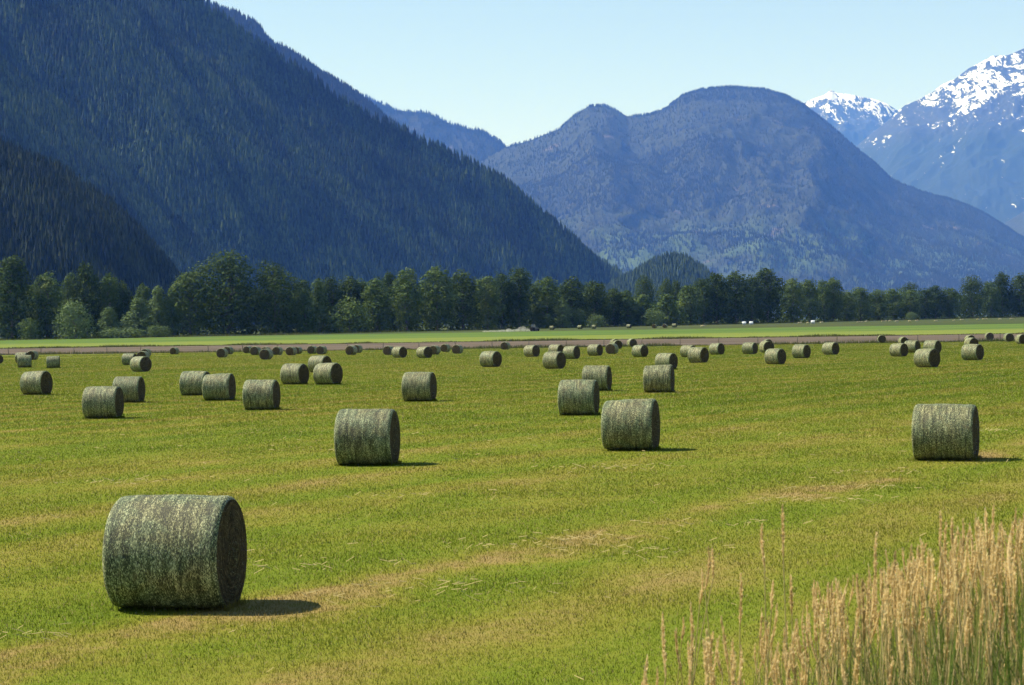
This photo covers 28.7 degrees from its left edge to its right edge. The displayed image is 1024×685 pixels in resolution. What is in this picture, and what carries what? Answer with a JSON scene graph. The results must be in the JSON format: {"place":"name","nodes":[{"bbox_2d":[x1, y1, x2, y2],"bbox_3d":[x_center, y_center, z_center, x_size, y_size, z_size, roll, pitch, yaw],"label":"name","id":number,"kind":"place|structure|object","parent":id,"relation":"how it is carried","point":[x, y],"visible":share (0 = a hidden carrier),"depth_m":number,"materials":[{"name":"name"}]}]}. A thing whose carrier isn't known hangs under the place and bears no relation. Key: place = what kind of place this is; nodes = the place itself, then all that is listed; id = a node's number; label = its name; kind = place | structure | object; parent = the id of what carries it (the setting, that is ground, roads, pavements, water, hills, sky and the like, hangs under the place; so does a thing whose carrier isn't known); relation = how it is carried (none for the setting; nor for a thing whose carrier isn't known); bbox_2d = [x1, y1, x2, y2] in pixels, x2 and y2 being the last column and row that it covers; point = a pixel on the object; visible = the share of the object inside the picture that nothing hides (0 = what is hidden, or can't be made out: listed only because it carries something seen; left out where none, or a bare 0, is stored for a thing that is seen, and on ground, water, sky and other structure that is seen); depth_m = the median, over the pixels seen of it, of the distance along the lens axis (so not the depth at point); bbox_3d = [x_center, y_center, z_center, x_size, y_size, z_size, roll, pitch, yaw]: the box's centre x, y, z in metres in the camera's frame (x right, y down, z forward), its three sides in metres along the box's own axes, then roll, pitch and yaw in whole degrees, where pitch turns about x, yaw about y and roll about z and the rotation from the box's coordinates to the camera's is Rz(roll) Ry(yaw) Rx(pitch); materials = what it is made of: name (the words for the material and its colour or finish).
{"place":"outdoors","nodes":[
{"label":"outdoors","id":0,"kind":"place"},
{"bbox_2d":[0,156,141,326],"bbox_3d":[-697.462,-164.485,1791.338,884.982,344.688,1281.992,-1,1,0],"label":"foothill","id":1,"kind":"structure","parent":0,"point":[55,241],"depth_m":1573.85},
{"bbox_2d":[0,136,206,333],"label":"foothill forest","id":2,"kind":"object","parent":1,"relation":"on","point":[87,224],"visible":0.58,"depth_m":1609.81,"materials":[{"name":"plant"}]},
{"bbox_2d":[0,70,264,327],"bbox_3d":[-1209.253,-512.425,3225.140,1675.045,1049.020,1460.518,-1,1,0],"label":"spur","id":3,"kind":"structure","parent":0,"point":[70,157],"depth_m":3062.26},
{"bbox_2d":[0,55,272,327],"bbox_3d":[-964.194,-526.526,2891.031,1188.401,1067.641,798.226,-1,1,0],"label":"spur forest","id":4,"kind":"object","parent":3,"relation":"on","point":[108,171],"visible":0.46,"depth_m":3113.86,"materials":[{"name":"plant"}]},
{"bbox_2d":[0,0,604,321],"bbox_3d":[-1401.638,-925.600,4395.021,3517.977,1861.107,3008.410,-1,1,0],"label":"mountain","id":5,"kind":"structure","parent":0,"point":[179,56],"depth_m":3741.03,"materials":[{"name":"plant"}]},
{"bbox_2d":[0,0,625,322],"bbox_3d":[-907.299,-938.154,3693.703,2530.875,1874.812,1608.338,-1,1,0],"label":"mountain forest","id":6,"kind":"object","parent":5,"relation":"on","point":[339,162],"visible":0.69,"depth_m":3805.03,"materials":[{"name":"plant"}]},
{"bbox_2d":[227,18,381,119],"bbox_3d":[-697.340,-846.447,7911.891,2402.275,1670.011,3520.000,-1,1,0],"label":"blue ridge","id":7,"kind":"structure","parent":0,"point":[247,29],"depth_m":7645.07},
{"bbox_2d":[204,0,402,129],"bbox_3d":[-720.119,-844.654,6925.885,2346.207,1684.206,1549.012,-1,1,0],"label":"blue ridge forest","id":8,"kind":"object","parent":7,"relation":"on","point":[338,86],"visible":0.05,"depth_m":7659.38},
{"bbox_2d":[364,97,502,162],"bbox_3d":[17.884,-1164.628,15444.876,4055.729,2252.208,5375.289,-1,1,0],"label":"ridge","id":9,"kind":"structure","parent":0,"point":[436,129],"depth_m":14958.71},
{"bbox_2d":[354,90,505,160],"bbox_3d":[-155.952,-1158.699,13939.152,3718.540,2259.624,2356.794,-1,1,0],"label":"ridge forest","id":10,"kind":"object","parent":9,"relation":"on","point":[393,110],"visible":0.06,"depth_m":15034.01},
{"bbox_2d":[17,366,981,611],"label":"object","id":11,"kind":"structure","parent":0,"point":[978,457],"depth_m":49.56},
{"bbox_2d":[0,337,1014,354],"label":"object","id":12,"kind":"structure","parent":0,"point":[484,347],"depth_m":374.16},
{"bbox_2d":[0,332,1022,348],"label":"crop edge grass","id":13,"kind":"structure","parent":0,"point":[662,337],"depth_m":439.16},
{"bbox_2d":[0,314,1023,684],"bbox_3d":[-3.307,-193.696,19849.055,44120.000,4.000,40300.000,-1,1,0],"label":"ground","id":14,"kind":"structure","parent":0,"point":[976,328],"depth_m":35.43,"materials":[{"name":"plant"}]},
{"bbox_2d":[0,255,35,338],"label":"cottonwood tree","id":15,"kind":"object","parent":14,"relation":"on","point":[11,268],"visible":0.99,"depth_m":648.52,"materials":[{"name":"green plant"}]},
{"bbox_2d":[15,318,43,338],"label":"shrub","id":16,"kind":"object","parent":14,"relation":"on","point":[33,333],"visible":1,"depth_m":640.08,"materials":[{"name":"green plant"}]},
{"bbox_2d":[20,370,52,394],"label":"hay bale","id":17,"kind":"object","parent":14,"relation":"on","point":[37,382],"visible":0.98,"depth_m":116.58},
{"bbox_2d":[23,270,69,337],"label":"cottonwood tree","id":18,"kind":"object","parent":14,"relation":"on","point":[46,314],"visible":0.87,"depth_m":655.37,"materials":[{"name":"green plant"}]},
{"bbox_2d":[59,270,80,336],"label":"cottonwood tree","id":19,"kind":"object","parent":14,"relation":"on","point":[68,294],"visible":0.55,"depth_m":664.90,"materials":[{"name":"green plant"}]},
{"bbox_2d":[52,298,99,338],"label":"shrub","id":20,"kind":"object","parent":14,"relation":"on","point":[72,316],"visible":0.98,"depth_m":637.13,"materials":[{"name":"green plant"}]},
{"bbox_2d":[71,259,103,336],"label":"cottonwood tree","id":21,"kind":"object","parent":14,"relation":"on","point":[83,291],"visible":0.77,"depth_m":663.42,"materials":[{"name":"green plant"}]},
{"bbox_2d":[82,386,123,418],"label":"hay bale","id":22,"kind":"object","parent":14,"relation":"on","point":[102,401],"visible":0.98,"depth_m":80.79},
{"bbox_2d":[96,307,122,337],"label":"young tree","id":23,"kind":"object","parent":14,"relation":"on","point":[109,321],"visible":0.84,"depth_m":640.40,"materials":[{"name":"green plant"}]},
{"bbox_2d":[95,272,126,336],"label":"cottonwood tree","id":24,"kind":"object","parent":14,"relation":"on","point":[107,285],"visible":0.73,"depth_m":666.18,"materials":[{"name":"green plant"}]},
{"bbox_2d":[92,327,149,338],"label":"shrub","id":25,"kind":"object","parent":14,"relation":"on","point":[123,332],"visible":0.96,"depth_m":634.70,"materials":[{"name":"green plant"}]},
{"bbox_2d":[113,280,135,334],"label":"cottonwood tree","id":26,"kind":"object","parent":14,"relation":"on","point":[125,295],"visible":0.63,"depth_m":667.04,"materials":[{"name":"green plant"}]},
{"bbox_2d":[112,376,144,401],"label":"hay bale","id":27,"kind":"object","parent":14,"relation":"on","point":[133,388],"visible":0.81,"depth_m":99.88},
{"bbox_2d":[119,297,155,336],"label":"young tree","id":28,"kind":"object","parent":14,"relation":"on","point":[137,313],"visible":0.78,"depth_m":653.42,"materials":[{"name":"green plant"}]},
{"bbox_2d":[130,356,151,371],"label":"hay bale","id":29,"kind":"object","parent":14,"relation":"on","point":[141,363],"visible":1,"depth_m":188.74},
{"bbox_2d":[147,285,174,335],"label":"young tree","id":30,"kind":"object","parent":14,"relation":"on","point":[158,300],"visible":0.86,"depth_m":657.90,"materials":[{"name":"green plant"}]},
{"bbox_2d":[163,286,183,335],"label":"young tree","id":31,"kind":"object","parent":14,"relation":"on","point":[174,331],"visible":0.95,"depth_m":658.46,"materials":[{"name":"green plant"}]},
{"bbox_2d":[101,493,247,610],"bbox_3d":[-4.074,2.559,24.258,1.598,1.497,1.523,-1,1,8],"label":"hay bale","id":32,"kind":"object","parent":14,"relation":"on","point":[177,551],"visible":1,"depth_m":23.69},
{"bbox_2d":[164,271,216,335],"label":"cottonwood tree","id":33,"kind":"object","parent":14,"relation":"on","point":[187,316],"visible":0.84,"depth_m":660.12,"materials":[{"name":"green plant"}]},
{"bbox_2d":[179,371,209,394],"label":"hay bale","id":34,"kind":"object","parent":14,"relation":"on","point":[190,382],"visible":0.69,"depth_m":110.06},
{"bbox_2d":[202,373,235,399],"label":"hay bale","id":35,"kind":"object","parent":14,"relation":"on","point":[221,386],"visible":1,"depth_m":100.57},
{"bbox_2d":[180,246,273,334],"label":"cottonwood tree","id":36,"kind":"object","parent":14,"relation":"on","point":[226,302],"visible":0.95,"depth_m":659.87,"materials":[{"name":"green plant"}]},
{"bbox_2d":[242,379,280,409],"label":"hay bale","id":37,"kind":"object","parent":14,"relation":"on","point":[265,394],"visible":0.98,"depth_m":87.07},
{"bbox_2d":[243,258,309,333],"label":"cottonwood tree","id":38,"kind":"object","parent":14,"relation":"on","point":[274,288],"visible":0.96,"depth_m":660.34,"materials":[{"name":"green plant"}]},
{"bbox_2d":[280,363,308,383],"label":"hay bale","id":39,"kind":"object","parent":14,"relation":"on","point":[293,373],"visible":1,"depth_m":130.80},
{"bbox_2d":[288,289,321,332],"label":"young tree","id":40,"kind":"object","parent":14,"relation":"on","point":[310,318],"visible":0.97,"depth_m":660.63,"materials":[{"name":"green plant"}]},
{"bbox_2d":[309,278,334,332],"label":"young tree","id":41,"kind":"object","parent":14,"relation":"on","point":[319,297],"visible":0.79,"depth_m":668.39,"materials":[{"name":"green plant"}]},
{"bbox_2d":[313,363,342,383],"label":"hay bale","id":42,"kind":"object","parent":14,"relation":"on","point":[327,373],"visible":0.98,"depth_m":128.85},
{"bbox_2d":[317,275,348,331],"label":"cottonwood tree","id":43,"kind":"object","parent":14,"relation":"on","point":[329,284],"visible":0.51,"depth_m":684.26,"materials":[{"name":"green plant"}]},
{"bbox_2d":[319,294,377,332],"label":"shrub","id":44,"kind":"object","parent":14,"relation":"on","point":[348,308],"visible":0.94,"depth_m":666.24,"materials":[{"name":"green plant"}]},
{"bbox_2d":[333,275,366,330],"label":"cottonwood tree","id":45,"kind":"object","parent":14,"relation":"on","point":[351,286],"visible":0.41,"depth_m":691.13,"materials":[{"name":"green plant"}]},
{"bbox_2d":[333,408,401,464],"bbox_3d":[-3.611,2.372,49.879,1.593,1.514,1.548,-1,1,8],"label":"hay bale","id":46,"kind":"object","parent":14,"relation":"on","point":[366,436],"visible":0.99,"depth_m":49.29},
{"bbox_2d":[360,276,400,330],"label":"cottonwood tree","id":47,"kind":"object","parent":14,"relation":"on","point":[378,301],"visible":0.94,"depth_m":682.97,"materials":[{"name":"green plant"}]},
{"bbox_2d":[389,267,426,330],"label":"cottonwood tree","id":48,"kind":"object","parent":14,"relation":"on","point":[411,298],"visible":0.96,"depth_m":692.98,"materials":[{"name":"green plant"}]},
{"bbox_2d":[401,372,436,400],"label":"hay bale","id":49,"kind":"object","parent":14,"relation":"on","point":[417,386],"visible":0.98,"depth_m":94.47},
{"bbox_2d":[416,265,463,330],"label":"cottonwood tree","id":50,"kind":"object","parent":14,"relation":"on","point":[431,310],"visible":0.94,"depth_m":705.67,"materials":[{"name":"green plant"}]},
{"bbox_2d":[442,268,487,329],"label":"cottonwood tree","id":51,"kind":"object","parent":14,"relation":"on","point":[465,306],"visible":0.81,"depth_m":719.20,"materials":[{"name":"green plant"}]},
{"bbox_2d":[471,276,506,328],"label":"cottonwood tree","id":52,"kind":"object","parent":14,"relation":"on","point":[485,308],"visible":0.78,"depth_m":729.94,"materials":[{"name":"green plant"}]},
{"bbox_2d":[479,351,501,366],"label":"hay bale","id":53,"kind":"object","parent":14,"relation":"on","point":[490,358],"visible":0.98,"depth_m":182.41},
{"bbox_2d":[488,271,516,327],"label":"cottonwood tree","id":54,"kind":"object","parent":14,"relation":"on","point":[505,301],"visible":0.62,"depth_m":740.17,"materials":[{"name":"green plant"}]},
{"bbox_2d":[0,418,1016,679],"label":"loose straw","id":55,"kind":"object","parent":14,"relation":"on","point":[518,536],"visible":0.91,"depth_m":31.19,"materials":[{"name":"beige"}]},
{"bbox_2d":[0,281,1022,338],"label":"understorey","id":56,"kind":"object","parent":14,"relation":"on","point":[255,330],"visible":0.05,"depth_m":716.85,"materials":[{"name":"green plant"}]},
{"bbox_2d":[0,316,1022,339],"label":"rough grass","id":57,"kind":"structure","parent":14,"relation":"on","point":[228,334],"depth_m":677.88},
{"bbox_2d":[504,266,537,327],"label":"cottonwood tree","id":58,"kind":"object","parent":14,"relation":"on","point":[520,278],"visible":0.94,"depth_m":742.83,"materials":[{"name":"green plant"}]},
{"bbox_2d":[529,276,561,327],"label":"cottonwood tree","id":59,"kind":"object","parent":14,"relation":"on","point":[548,299],"visible":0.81,"depth_m":752.54,"materials":[{"name":"green plant"}]},
{"bbox_2d":[542,351,565,368],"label":"hay bale","id":60,"kind":"object","parent":14,"relation":"on","point":[554,359],"visible":1,"depth_m":168.84},
{"bbox_2d":[551,298,574,327],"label":"young tree","id":61,"kind":"object","parent":14,"relation":"on","point":[562,311],"visible":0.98,"depth_m":748.69,"materials":[{"name":"green plant"}]},
{"bbox_2d":[555,276,592,326],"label":"cottonwood tree","id":62,"kind":"object","parent":14,"relation":"on","point":[570,295],"visible":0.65,"depth_m":767.66,"materials":[{"name":"green plant"}]},
{"bbox_2d":[557,379,599,414],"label":"hay bale","id":63,"kind":"object","parent":14,"relation":"on","point":[578,396],"visible":0.99,"depth_m":76.14},
{"bbox_2d":[582,365,611,389],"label":"hay bale","id":64,"kind":"object","parent":14,"relation":"on","point":[601,375],"visible":0.77,"depth_m":105.81},
{"bbox_2d":[582,281,613,326],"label":"cottonwood tree","id":65,"kind":"object","parent":14,"relation":"on","point":[596,299],"visible":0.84,"depth_m":777.03,"materials":[{"name":"green plant"}]},
{"bbox_2d":[602,287,627,325],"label":"cottonwood tree","id":66,"kind":"object","parent":14,"relation":"on","point":[613,298],"visible":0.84,"depth_m":785.38,"materials":[{"name":"green plant"}]},
{"bbox_2d":[614,290,643,325],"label":"young tree","id":67,"kind":"object","parent":14,"relation":"on","point":[629,303],"visible":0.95,"depth_m":785.59,"materials":[{"name":"green plant"}]},
{"bbox_2d":[601,398,659,449],"bbox_3d":[3.207,2.236,54.057,1.571,1.507,1.556,-1,1,14],"label":"hay bale","id":68,"kind":"object","parent":14,"relation":"on","point":[629,424],"visible":0.98,"depth_m":53.50},
{"bbox_2d":[629,294,654,324],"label":"young tree","id":69,"kind":"object","parent":14,"relation":"on","point":[645,303],"visible":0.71,"depth_m":790.52,"materials":[{"name":"green plant"}]},
{"bbox_2d":[633,274,659,307],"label":"cottonwood tree","id":70,"kind":"object","parent":14,"relation":"on","point":[645,284],"visible":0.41,"depth_m":853.26,"materials":[{"name":"green plant"}]},
{"bbox_2d":[643,364,674,391],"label":"hay bale","id":71,"kind":"object","parent":14,"relation":"on","point":[658,378],"visible":0.98,"depth_m":101.55},
{"bbox_2d":[651,294,685,324],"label":"young tree","id":72,"kind":"object","parent":14,"relation":"on","point":[670,307],"visible":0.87,"depth_m":801.56,"materials":[{"name":"green plant"}]},
{"bbox_2d":[675,283,707,323],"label":"cottonwood tree","id":73,"kind":"object","parent":14,"relation":"on","point":[692,303],"visible":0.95,"depth_m":816.39,"materials":[{"name":"green plant"}]},
{"bbox_2d":[688,347,708,362],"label":"hay bale","id":74,"kind":"object","parent":14,"relation":"on","point":[698,354],"visible":1,"depth_m":185.75},
{"bbox_2d":[692,276,717,323],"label":"cottonwood tree","id":75,"kind":"object","parent":14,"relation":"on","point":[702,285],"visible":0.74,"depth_m":828.81,"materials":[{"name":"green plant"}]},
{"bbox_2d":[703,272,735,323],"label":"cottonwood tree","id":76,"kind":"object","parent":14,"relation":"on","point":[721,301],"visible":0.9,"depth_m":834.02,"materials":[{"name":"green plant"}]},
{"bbox_2d":[717,270,756,323],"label":"cottonwood tree","id":77,"kind":"object","parent":14,"relation":"on","point":[733,278],"visible":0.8,"depth_m":842.82,"materials":[{"name":"green plant"}]},
{"bbox_2d":[739,274,766,322],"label":"cottonwood tree","id":78,"kind":"object","parent":14,"relation":"on","point":[753,309],"visible":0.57,"depth_m":856.55,"materials":[{"name":"green plant"}]},
{"bbox_2d":[754,268,785,322],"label":"cottonwood tree","id":79,"kind":"object","parent":14,"relation":"on","point":[768,302],"visible":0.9,"depth_m":861.35,"materials":[{"name":"green plant"}]},
{"bbox_2d":[764,348,785,363],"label":"hay bale","id":80,"kind":"object","parent":14,"relation":"on","point":[775,356],"visible":0.98,"depth_m":171.60},
{"bbox_2d":[778,276,809,321],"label":"cottonwood tree","id":81,"kind":"object","parent":14,"relation":"on","point":[792,300],"visible":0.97,"depth_m":875.85,"materials":[{"name":"green plant"}]},
{"bbox_2d":[800,279,824,320],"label":"cottonwood tree","id":82,"kind":"object","parent":14,"relation":"on","point":[808,287],"visible":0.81,"depth_m":887.90,"materials":[{"name":"green plant"}]},
{"bbox_2d":[815,278,834,320],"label":"cottonwood tree","id":83,"kind":"object","parent":14,"relation":"on","point":[825,290],"visible":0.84,"depth_m":902.96,"materials":[{"name":"green plant"}]},
{"bbox_2d":[641,505,1023,684],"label":"tall grass","id":84,"kind":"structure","parent":14,"relation":"on","point":[978,658],"depth_m":6.40,"materials":[{"name":"beige plant"}]},
{"bbox_2d":[824,277,848,320],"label":"cottonwood tree","id":85,"kind":"object","parent":14,"relation":"on","point":[837,295],"visible":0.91,"depth_m":907.47,"materials":[{"name":"green plant"}]},
{"bbox_2d":[836,290,860,320],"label":"cottonwood tree","id":86,"kind":"object","parent":14,"relation":"on","point":[847,307],"visible":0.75,"depth_m":918.38,"materials":[{"name":"green plant"}]},
{"bbox_2d":[850,287,874,320],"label":"cottonwood tree","id":87,"kind":"object","parent":14,"relation":"on","point":[861,294],"visible":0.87,"depth_m":930.56,"materials":[{"name":"green plant"}]},
{"bbox_2d":[863,288,891,319],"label":"cottonwood tree","id":88,"kind":"object","parent":14,"relation":"on","point":[881,310],"visible":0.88,"depth_m":942.75,"materials":[{"name":"green plant"}]},
{"bbox_2d":[879,287,907,319],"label":"cottonwood tree","id":89,"kind":"object","parent":14,"relation":"on","point":[895,300],"visible":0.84,"depth_m":957.04,"materials":[{"name":"green plant"}]},
{"bbox_2d":[897,289,922,318],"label":"cottonwood tree","id":90,"kind":"object","parent":14,"relation":"on","point":[910,302],"visible":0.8,"depth_m":965.67,"materials":[{"name":"green plant"}]},
{"bbox_2d":[914,348,939,366],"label":"hay bale","id":91,"kind":"object","parent":14,"relation":"on","point":[927,357],"visible":0.97,"depth_m":149.66},
{"bbox_2d":[916,287,942,318],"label":"cottonwood tree","id":92,"kind":"object","parent":14,"relation":"on","point":[927,297],"visible":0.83,"depth_m":981.06,"materials":[{"name":"green plant"}]},
{"bbox_2d":[911,404,979,459],"bbox_3d":[10.431,2.180,48.070,1.625,1.475,1.579,-1,1,20],"label":"hay bale","id":93,"kind":"object","parent":14,"relation":"on","point":[944,431],"visible":0.97,"depth_m":47.50},
{"bbox_2d":[938,286,961,317],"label":"cottonwood tree","id":94,"kind":"object","parent":14,"relation":"on","point":[948,305],"visible":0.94,"depth_m":996.55,"materials":[{"name":"green plant"}]},
{"bbox_2d":[961,344,983,359],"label":"hay bale","id":95,"kind":"object","parent":14,"relation":"on","point":[972,351],"visible":0.98,"depth_m":174.86},
{"bbox_2d":[957,272,989,317],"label":"cottonwood tree","id":96,"kind":"object","parent":14,"relation":"on","point":[977,291],"visible":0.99,"depth_m":1012.82,"materials":[{"name":"green plant"}]},
{"bbox_2d":[978,280,1003,316],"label":"cottonwood tree","id":97,"kind":"object","parent":14,"relation":"on","point":[994,299],"visible":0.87,"depth_m":1028.04,"materials":[{"name":"green plant"}]},
{"bbox_2d":[994,271,1013,316],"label":"cottonwood tree","id":98,"kind":"object","parent":14,"relation":"on","point":[1001,280],"visible":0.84,"depth_m":1046.54,"materials":[{"name":"green plant"}]},
{"bbox_2d":[1003,272,1023,316],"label":"cottonwood tree","id":99,"kind":"object","parent":14,"relation":"on","point":[1018,298],"visible":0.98,"depth_m":1047.31,"materials":[{"name":"green plant"}]},
{"bbox_2d":[205,0,1023,146],"label":"sky","id":100,"kind":"structure","parent":0,"point":[512,70],"materials":[{"name":"blue"}]},
{"bbox_2d":[479,88,1023,317],"bbox_3d":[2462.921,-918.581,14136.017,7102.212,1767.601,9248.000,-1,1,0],"label":"central mountain","id":101,"kind":"structure","parent":0,"point":[520,178],"depth_m":11980.67,"materials":[{"name":"stone"}]},
{"bbox_2d":[480,84,1023,314],"bbox_3d":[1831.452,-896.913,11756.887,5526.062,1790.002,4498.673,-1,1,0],"label":"central forest","id":102,"kind":"object","parent":101,"relation":"on","point":[942,276],"visible":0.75,"depth_m":12003.61,"materials":[{"name":"plant"}]},
{"bbox_2d":[804,90,897,146],"bbox_3d":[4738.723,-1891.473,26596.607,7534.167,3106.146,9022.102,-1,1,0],"label":"snow peak","id":103,"kind":"structure","parent":0,"point":[855,120],"depth_m":26852.35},
{"bbox_2d":[856,48,1023,222],"bbox_3d":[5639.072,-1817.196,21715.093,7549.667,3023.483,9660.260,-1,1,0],"label":"snow mountain","id":104,"kind":"structure","parent":0,"point":[960,137],"depth_m":20582.98,"materials":[{"name":"stone"}]},
{"bbox_3d":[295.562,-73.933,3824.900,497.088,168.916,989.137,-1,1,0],"label":"knoll","id":105,"kind":"structure","parent":0,"visible":0},
{"bbox_2d":[600,250,757,318],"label":"knoll forest","id":106,"kind":"object","parent":105,"relation":"on","point":[683,269],"visible":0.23,"depth_m":3739.24,"materials":[{"name":"green plant"}]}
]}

